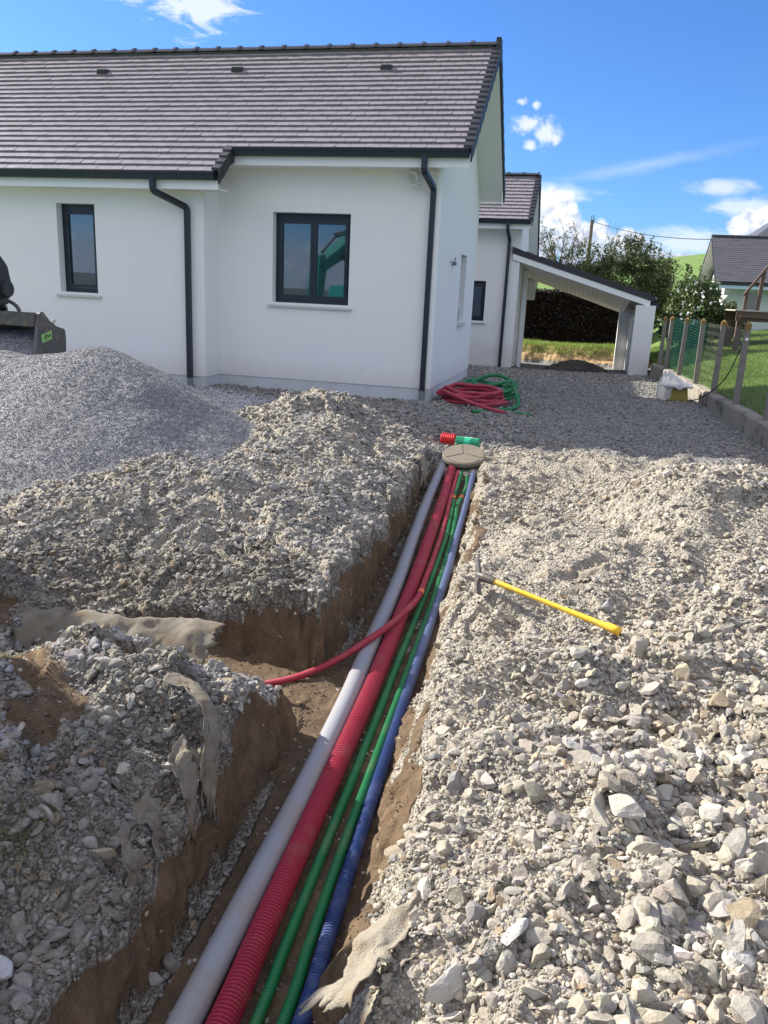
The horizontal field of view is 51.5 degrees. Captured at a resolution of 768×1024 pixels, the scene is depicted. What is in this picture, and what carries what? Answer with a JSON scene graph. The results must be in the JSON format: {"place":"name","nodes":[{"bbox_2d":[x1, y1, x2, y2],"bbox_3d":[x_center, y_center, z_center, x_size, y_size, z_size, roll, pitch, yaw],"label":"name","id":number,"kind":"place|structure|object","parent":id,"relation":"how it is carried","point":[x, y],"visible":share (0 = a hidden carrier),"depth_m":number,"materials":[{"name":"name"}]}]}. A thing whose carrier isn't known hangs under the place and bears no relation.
{"place":"outdoors","nodes":[
{"label":"outdoors","id":0,"kind":"place"},
{"bbox_2d":[0,767,95,920],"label":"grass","id":1,"kind":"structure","parent":0,"point":[21,833],"depth_m":2.30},
{"bbox_2d":[0,344,767,1023],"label":"ground","id":2,"kind":"structure","parent":0,"point":[276,634],"depth_m":4.01,"materials":[{"name":"grey gravel"}]},
{"bbox_2d":[0,955,12,981],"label":"rock","id":3,"kind":"object","parent":2,"relation":"on","point":[6,967],"visible":1,"depth_m":2.06,"materials":[{"name":"stone"}]},
{"bbox_2d":[0,256,65,354],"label":"excavator","id":4,"kind":"object","parent":2,"relation":"on","point":[30,333],"visible":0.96,"depth_m":9.16,"materials":[{"name":"metal"}]},
{"bbox_2d":[92,847,116,860],"bbox_3d":[-0.859,1.032,2.409,0.089,0.059,0.051,-6,17,-28],"label":"rock","id":5,"kind":"object","parent":2,"relation":"on","point":[107,853],"visible":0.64,"depth_m":2.40,"materials":[{"name":"stone"}]},
{"bbox_2d":[13,606,227,664],"bbox_3d":[-1.411,0.675,4.109,1.219,0.291,0.301,6,16,13],"label":"geotextile scrap","id":6,"kind":"object","parent":2,"relation":"on","point":[195,637],"visible":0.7,"depth_m":4.13,"materials":[{"name":"beige fabric"}]},
{"bbox_2d":[116,761,130,773],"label":"rock","id":7,"kind":"object","parent":2,"relation":"on","point":[122,767],"visible":1,"depth_m":2.62,"materials":[{"name":"stone"}]},
{"bbox_2d":[116,821,146,903],"bbox_3d":[-0.758,1.043,2.353,0.082,0.194,0.158,5,15,7],"label":"geotextile scrap","id":8,"kind":"object","parent":2,"relation":"on","point":[133,862],"visible":1,"depth_m":2.35,"materials":[{"name":"beige fabric"}]},
{"bbox_2d":[132,789,168,860],"bbox_3d":[-0.720,0.972,2.471,0.091,0.191,0.097,6,16,13],"label":"geotextile scrap","id":9,"kind":"object","parent":2,"relation":"on","point":[146,808],"visible":1,"depth_m":2.46,"materials":[{"name":"beige fabric"}]},
{"bbox_2d":[0,347,310,496],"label":"gravel heap","id":10,"kind":"object","parent":2,"relation":"on","point":[205,453],"visible":0.5,"depth_m":7.23,"materials":[{"name":"grey gravel"}]},
{"bbox_2d":[0,346,247,489],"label":"chippings","id":11,"kind":"object","parent":10,"relation":"on","point":[126,356],"visible":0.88,"depth_m":7.36,"materials":[{"name":"gravel"}]},
{"bbox_2d":[168,734,198,854],"bbox_3d":[-0.676,0.946,2.683,0.100,0.320,0.221,1,15,-7],"label":"geotextile scrap","id":12,"kind":"object","parent":2,"relation":"on","point":[184,769],"visible":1,"depth_m":2.65,"materials":[{"name":"beige fabric"}]},
{"bbox_2d":[162,672,222,832],"bbox_3d":[-0.661,0.855,2.884,0.144,0.444,0.417,-8,19,-35],"label":"geotextile scrap","id":13,"kind":"object","parent":2,"relation":"on","point":[212,731],"visible":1,"depth_m":2.82,"materials":[{"name":"beige fabric"}]},
{"bbox_2d":[0,386,492,1023],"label":"rubble","id":14,"kind":"object","parent":2,"relation":"on","point":[26,984],"visible":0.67,"depth_m":4.13,"materials":[{"name":"stone"}]},
{"bbox_2d":[0,37,541,400],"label":"house","id":15,"kind":"structure","parent":2,"relation":"on","point":[357,219],"depth_m":12.02,"materials":[{"name":"white paint"}]},
{"bbox_2d":[56,204,101,297],"bbox_3d":[-4.646,-3.993,12.191,0.768,1.357,0.255,6,16,13],"label":"window","id":16,"kind":"structure","parent":15,"relation":"in","point":[78,220],"depth_m":12.25,"materials":[{"name":"black metal"}]},
{"bbox_2d":[267,213,351,310],"bbox_3d":[-1.071,-3.746,11.913,1.320,1.357,0.255,6,16,13],"label":"window","id":17,"kind":"structure","parent":15,"relation":"in","point":[313,250],"depth_m":11.96,"materials":[{"name":"black metal"}]},
{"bbox_2d":[471,281,485,323],"bbox_3d":[2.290,-5.407,20.504,0.740,1.058,0.215,6,16,13],"label":"window","id":18,"kind":"structure","parent":15,"relation":"in","point":[479,291],"depth_m":20.50,"materials":[{"name":"glass"}]},
{"bbox_2d":[190,385,411,412],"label":"gravel","id":19,"kind":"structure","parent":2,"relation":"on","point":[230,401],"depth_m":11.21,"materials":[{"name":"grey gravel"}]},
{"bbox_2d":[165,458,445,1023],"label":"drain pipe","id":20,"kind":"object","parent":2,"relation":"on","point":[194,1002],"visible":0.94,"depth_m":2.93,"materials":[{"name":"grey plastic"}]},
{"bbox_2d":[146,484,467,1023],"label":"loose crumbs","id":21,"kind":"object","parent":2,"relation":"on","point":[189,961],"visible":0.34,"depth_m":3.19,"materials":[{"name":"stone"}]},
{"bbox_2d":[205,465,455,1023],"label":"cable conduit","id":22,"kind":"object","parent":2,"relation":"on","point":[233,997],"visible":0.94,"depth_m":2.98,"materials":[{"name":"red plastic"}]},
{"bbox_2d":[249,468,462,1023],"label":"cable conduit","id":23,"kind":"object","parent":2,"relation":"on","point":[271,983],"visible":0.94,"depth_m":3.06,"materials":[{"name":"green plastic"}]},
{"bbox_2d":[298,889,421,1015],"bbox_3d":[-0.028,1.087,1.946,0.174,0.149,0.398,13,19,34],"label":"geotextile scrap","id":24,"kind":"object","parent":2,"relation":"on","point":[380,938],"visible":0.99,"depth_m":1.93,"materials":[{"name":"beige fabric"}]},
{"bbox_2d":[264,468,459,685],"bbox_3d":[0.259,0.229,6.218,0.841,0.251,5.312,8,16,20],"label":"cable conduit","id":25,"kind":"object","parent":2,"relation":"on","point":[390,624],"visible":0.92,"depth_m":4.54,"materials":[{"name":"red plastic"}]},
{"bbox_2d":[276,469,468,1023],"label":"cable conduit","id":26,"kind":"object","parent":2,"relation":"on","point":[295,989],"visible":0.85,"depth_m":2.98,"materials":[{"name":"green plastic"}]},
{"bbox_2d":[291,468,475,1023],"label":"cable conduit","id":27,"kind":"object","parent":2,"relation":"on","point":[328,937],"visible":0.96,"depth_m":3.12,"materials":[{"name":"blue plastic"}]},
{"bbox_2d":[356,934,416,1023],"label":"geotextile scrap","id":28,"kind":"object","parent":2,"relation":"on","point":[403,950],"visible":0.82,"depth_m":1.90,"materials":[{"name":"beige fabric"}]},
{"bbox_2d":[384,844,400,858],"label":"rock","id":29,"kind":"object","parent":2,"relation":"on","point":[392,849],"visible":0.76,"depth_m":2.46,"materials":[{"name":"stone"}]},
{"bbox_2d":[412,453,431,485],"bbox_3d":[0.350,-0.408,7.735,0.180,0.261,0.432,6,16,13],"label":"geotextile scrap","id":30,"kind":"object","parent":2,"relation":"on","point":[425,466],"visible":1,"depth_m":7.73,"materials":[{"name":"beige fabric"}]},
{"bbox_2d":[425,962,464,1004],"bbox_3d":[0.154,1.076,1.813,0.041,0.059,0.136,17,21,41],"label":"rock","id":31,"kind":"object","parent":2,"relation":"on","point":[445,987],"visible":0.94,"depth_m":1.80,"materials":[{"name":"stone"}]},
{"bbox_2d":[440,432,456,444],"bbox_3d":[0.756,-0.859,9.332,0.170,0.134,0.142,9,16,20],"label":"warning net roll","id":32,"kind":"object","parent":2,"relation":"on","point":[447,438],"visible":0.99,"depth_m":9.28,"materials":[{"name":"red plastic"}]},
{"bbox_2d":[442,444,485,467],"bbox_3d":[0.863,-0.605,8.575,0.470,0.057,0.470,2,32,5],"label":"manhole cover","id":33,"kind":"object","parent":2,"relation":"on","point":[464,456],"visible":0.98,"depth_m":8.52,"materials":[{"name":"concrete"}]},
{"bbox_2d":[455,436,480,447],"bbox_3d":[0.961,-0.792,9.127,0.273,0.131,0.140,8,16,19],"label":"warning net roll","id":34,"kind":"object","parent":2,"relation":"on","point":[468,441],"visible":0.6,"depth_m":9.07,"materials":[{"name":"teal plastic"}]},
{"bbox_2d":[436,382,507,413],"bbox_3d":[1.329,-1.716,11.820,1.266,0.323,0.724,11,17,27],"label":"conduit coil","id":35,"kind":"object","parent":2,"relation":"on","point":[487,398],"visible":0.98,"depth_m":11.81,"materials":[{"name":"red plastic"}]},
{"bbox_2d":[192,365,767,469],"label":"gravel","id":36,"kind":"structure","parent":2,"relation":"on","point":[489,422],"depth_m":11.27,"materials":[{"name":"grey gravel"}]},
{"bbox_2d":[463,373,520,412],"bbox_3d":[1.668,-1.783,11.902,0.874,0.465,1.384,2,15,-2],"label":"conduit coil","id":37,"kind":"object","parent":2,"relation":"on","point":[508,394],"visible":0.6,"depth_m":12.08,"materials":[{"name":"green plastic"}]},
{"bbox_2d":[501,917,527,945],"bbox_3d":[0.309,0.993,1.887,0.035,0.022,0.110,13,18,33],"label":"rock","id":38,"kind":"object","parent":2,"relation":"on","point":[517,928],"visible":1,"depth_m":1.88,"materials":[{"name":"stone"}]},
{"bbox_2d":[513,411,532,416],"bbox_3d":[1.971,-1.392,11.355,0.080,0.054,0.379,-10,20,-39],"label":"conduit offcut","id":39,"kind":"object","parent":2,"relation":"on","point":[522,413],"visible":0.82,"depth_m":11.34,"materials":[{"name":"green plastic"}]},
{"bbox_2d":[317,446,767,1023],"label":"rubble","id":40,"kind":"object","parent":2,"relation":"on","point":[671,754],"visible":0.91,"depth_m":2.46,"materials":[{"name":"stone"}]},
{"bbox_2d":[417,877,431,900],"bbox_3d":[0.108,1.020,2.146,0.042,0.024,0.081,6,16,13],"label":"rock","id":41,"kind":"object","parent":40,"relation":"on","point":[424,886],"visible":0.85,"depth_m":2.15,"materials":[{"name":"stone"}]},
{"bbox_2d":[575,678,588,687],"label":"rock","id":42,"kind":"object","parent":40,"relation":"on","point":[581,682],"visible":1,"depth_m":3.32,"materials":[{"name":"stone"}]},
{"bbox_2d":[577,563,605,582],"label":"geotextile scrap","id":43,"kind":"object","parent":40,"relation":"on","point":[591,571],"visible":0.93,"depth_m":4.56,"materials":[{"name":"beige fabric"}]},
{"bbox_2d":[608,793,645,819],"bbox_3d":[0.708,0.861,2.331,0.096,0.051,0.079,3,15,0],"label":"rock","id":44,"kind":"object","parent":40,"relation":"on","point":[625,806],"visible":1,"depth_m":2.31,"materials":[{"name":"stone"}]},
{"bbox_2d":[475,553,621,635],"bbox_3d":[0.805,0.425,4.087,0.862,0.212,0.110,15,20,38],"label":"pickaxe","id":45,"kind":"object","parent":2,"relation":"on","point":[480,575],"visible":1,"depth_m":4.12,"materials":[{"name":"yellow paint"}]},
{"bbox_2d":[474,284,650,344],"bbox_3d":[5.577,-6.731,27.672,6.883,2.146,1.376,6,16,13],"label":"hedge","id":46,"kind":"object","parent":2,"relation":"on","point":[555,315],"visible":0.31,"depth_m":27.03,"materials":[{"name":"plant"}]},
{"bbox_2d":[522,338,614,355],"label":"weeds","id":47,"kind":"object","parent":2,"relation":"on","point":[567,344],"visible":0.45,"depth_m":24.95,"materials":[{"name":"green plant"}]},
{"bbox_2d":[562,737,582,749],"bbox_3d":[0.643,0.797,2.715,0.073,0.036,0.060,6,16,13],"label":"rock","id":48,"kind":"object","parent":2,"relation":"on","point":[569,743],"visible":0.95,"depth_m":2.71,"materials":[{"name":"stone"}]},
{"bbox_2d":[543,359,607,371],"bbox_3d":[5.188,-3.953,21.585,1.732,0.377,0.967,6,16,13],"label":"soil heap","id":49,"kind":"object","parent":2,"relation":"on","point":[576,365],"visible":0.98,"depth_m":21.31,"materials":[{"name":"soil"}]},
{"bbox_2d":[512,247,658,374],"bbox_3d":[5.348,-5.196,21.699,3.640,3.525,3.880,6,16,13],"label":"carport","id":50,"kind":"object","parent":2,"relation":"on","point":[633,343],"visible":0.97,"depth_m":19.83,"materials":[{"name":"paint"}]},
{"bbox_2d":[665,386,692,400],"bbox_3d":[5.066,-2.072,13.848,0.470,0.239,0.360,3,15,1],"label":"mortar tub","id":51,"kind":"object","parent":2,"relation":"on","point":[679,395],"visible":0.62,"depth_m":13.72,"materials":[{"name":"yellow plastic"}]},
{"bbox_2d":[656,370,692,399],"bbox_3d":[5.056,-2.186,13.813,0.612,0.517,0.416,3,15,1],"label":"plastic sheet","id":52,"kind":"object","parent":51,"relation":"on","point":[669,379],"visible":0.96,"depth_m":13.72,"materials":[{"name":"white plastic"}]},
{"bbox_2d":[649,363,767,449],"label":"wall","id":53,"kind":"structure","parent":2,"relation":"on","point":[751,424],"depth_m":11.79,"materials":[{"name":"concrete"}]},
{"bbox_2d":[657,316,667,364],"bbox_3d":[6.610,-4.039,18.902,0.088,1.210,0.092,5,16,9],"label":"fence post","id":54,"kind":"object","parent":53,"relation":"on","point":[662,341],"visible":0.96,"depth_m":18.87,"materials":[{"name":"wood"}]},
{"bbox_2d":[663,316,674,367],"bbox_3d":[6.444,-3.805,18.000,0.088,1.222,0.092,6,15,9],"label":"fence post","id":55,"kind":"object","parent":53,"relation":"on","point":[668,346],"visible":0.96,"depth_m":17.96,"materials":[{"name":"wood"}]},
{"bbox_2d":[662,320,673,365],"bbox_3d":[6.616,-3.957,18.633,0.013,1.118,1.349,5,16,9],"label":"wire netting","id":56,"kind":"object","parent":55,"relation":"attached to","point":[665,343],"visible":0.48,"depth_m":18.78,"materials":[{"name":"green"}]},
{"bbox_2d":[677,317,689,374],"bbox_3d":[6.133,-3.367,16.327,0.088,1.234,0.092,8,16,15],"label":"fence post","id":57,"kind":"object","parent":53,"relation":"on","point":[682,351],"visible":0.96,"depth_m":16.29,"materials":[{"name":"concrete"}]},
{"bbox_2d":[668,318,706,379],"bbox_3d":[6.172,-3.356,16.305,0.027,1.162,3.478,5,16,9],"label":"plastic netting","id":58,"kind":"object","parent":57,"relation":"attached to","point":[678,353],"visible":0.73,"depth_m":16.13,"materials":[{"name":"teal plastic"}]},
{"bbox_2d":[693,318,705,383],"bbox_3d":[5.790,-2.921,14.616,0.088,1.246,0.092,6,16,16],"label":"fence post","id":59,"kind":"object","parent":53,"relation":"on","point":[699,354],"visible":0.96,"depth_m":14.58,"materials":[{"name":"wood"}]},
{"bbox_2d":[711,319,726,392],"bbox_3d":[5.523,-2.535,13.141,0.088,1.258,0.092,7,15,16],"label":"fence post","id":60,"kind":"object","parent":53,"relation":"on","point":[719,355],"visible":0.86,"depth_m":13.10,"materials":[{"name":"wood"}]},
{"bbox_2d":[732,321,751,404],"bbox_3d":[5.242,-2.147,11.657,0.088,1.270,0.104,7,15,14],"label":"fence post","id":61,"kind":"object","parent":53,"relation":"on","point":[741,366],"visible":0.96,"depth_m":11.63,"materials":[{"name":"wood"}]},
{"bbox_2d":[688,345,741,401],"bbox_3d":[5.280,-2.271,12.503,0.142,1.300,1.651,2,15,-4],"label":"cable","id":62,"kind":"object","parent":61,"relation":"attached to","point":[722,381],"visible":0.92,"depth_m":12.53,"materials":[{"name":"black rubber"}]},
{"bbox_2d":[763,392,767,420],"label":"fence post","id":63,"kind":"object","parent":53,"relation":"on","point":[765,417],"visible":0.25,"depth_m":10.14,"materials":[{"name":"wood"}]},
{"bbox_2d":[699,324,767,414],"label":"wire netting","id":64,"kind":"object","parent":63,"relation":"attached to","point":[705,365],"visible":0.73,"depth_m":12.24,"materials":[{"name":"grey"}]},
{"bbox_2d":[699,803,722,822],"bbox_3d":[1.036,0.956,2.527,0.075,0.054,0.078,6,16,13],"label":"rock","id":65,"kind":"object","parent":2,"relation":"on","point":[711,812],"visible":0.94,"depth_m":2.51,"materials":[{"name":"stone"}]},
{"bbox_2d":[706,706,743,745],"bbox_3d":[1.336,0.836,3.132,0.343,0.102,0.095,-9,19,-37],"label":"geotextile scrap","id":66,"kind":"object","parent":2,"relation":"on","point":[715,725],"visible":0.68,"depth_m":3.11,"materials":[{"name":"white fabric"}]},
{"bbox_2d":[721,949,755,971],"bbox_3d":[0.826,1.039,1.855,0.072,0.052,0.076,6,16,13],"label":"rock","id":67,"kind":"object","parent":2,"relation":"on","point":[734,959],"visible":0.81,"depth_m":1.83,"materials":[{"name":"stone"}]},
{"bbox_2d":[0,0,767,264],"label":"sky","id":68,"kind":"structure","parent":0,"point":[650,117],"materials":[{"name":"blue"}]},
{"bbox_2d":[536,253,705,320],"bbox_3d":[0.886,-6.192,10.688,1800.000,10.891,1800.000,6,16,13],"label":"field","id":69,"kind":"structure","parent":0,"point":[695,262],"depth_m":83.33,"materials":[{"name":"green plant"}]},
{"bbox_2d":[539,216,592,264],"bbox_3d":[6.458,-8.869,29.346,2.343,3.767,1.943,6,16,13],"label":"fruit tree","id":70,"kind":"object","parent":69,"relation":"on","point":[552,248],"visible":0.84,"depth_m":29.16,"materials":[{"name":"green plant"}]},
{"bbox_2d":[552,240,613,289],"bbox_3d":[7.360,-7.969,29.234,2.553,3.906,1.782,6,16,13],"label":"shrub","id":71,"kind":"object","parent":69,"relation":"on","point":[589,266],"visible":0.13,"depth_m":28.74,"materials":[{"name":"green plant"}]},
{"bbox_2d":[586,215,593,261],"bbox_3d":[8.934,-10.308,35.246,0.190,5.343,0.200,6,16,13],"label":"utility pole","id":72,"kind":"object","parent":69,"relation":"on","point":[591,226],"visible":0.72,"depth_m":34.66,"materials":[{"name":"brown wood"}]},
{"bbox_2d":[594,221,710,239],"bbox_3d":[9.887,-10.707,30.137,0.025,1.286,9.746,0,16,-10],"label":"power line","id":73,"kind":"object","parent":72,"relation":"attached to","point":[654,235],"visible":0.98,"depth_m":29.23,"materials":[{"name":"black rubber"}]},
{"bbox_2d":[560,219,634,277],"bbox_3d":[7.562,-8.544,28.887,2.837,3.979,0.563,5,15,8],"label":"sapling","id":74,"kind":"object","parent":69,"relation":"on","point":[597,247],"visible":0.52,"depth_m":28.65,"materials":[{"name":"green plant"}]},
{"bbox_2d":[649,323,767,416],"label":"lawn","id":75,"kind":"structure","parent":0,"point":[656,340],"depth_m":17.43,"materials":[{"name":"plant"}]},
{"bbox_2d":[591,233,682,330],"bbox_3d":[8.959,-8.098,29.329,4.169,4.268,3.262,6,16,13],"label":"shrub","id":76,"kind":"object","parent":75,"relation":"on","point":[642,270],"visible":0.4,"depth_m":28.50,"materials":[{"name":"green plant"}]},
{"bbox_2d":[655,263,732,348],"bbox_3d":[8.202,-5.297,21.005,1.894,2.406,1.739,6,16,13],"label":"shrub","id":77,"kind":"object","parent":75,"relation":"on","point":[701,294],"visible":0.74,"depth_m":20.68,"materials":[{"name":"green plant"}]},
{"bbox_2d":[708,299,746,339],"bbox_3d":[9.703,-5.363,22.713,1.316,1.402,1.227,6,16,13],"label":"shrub","id":78,"kind":"object","parent":75,"relation":"on","point":[732,306],"visible":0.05,"depth_m":22.43,"materials":[{"name":"green plant"}]},
{"bbox_2d":[698,223,767,330],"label":"neighbour house","id":79,"kind":"structure","parent":75,"relation":"on","point":[737,264],"depth_m":24.66,"materials":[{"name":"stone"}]},
{"bbox_2d":[723,266,767,350],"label":"wooden deck","id":80,"kind":"structure","parent":75,"relation":"on","point":[754,314],"depth_m":18.82,"materials":[{"name":"brown wood"}]}
]}

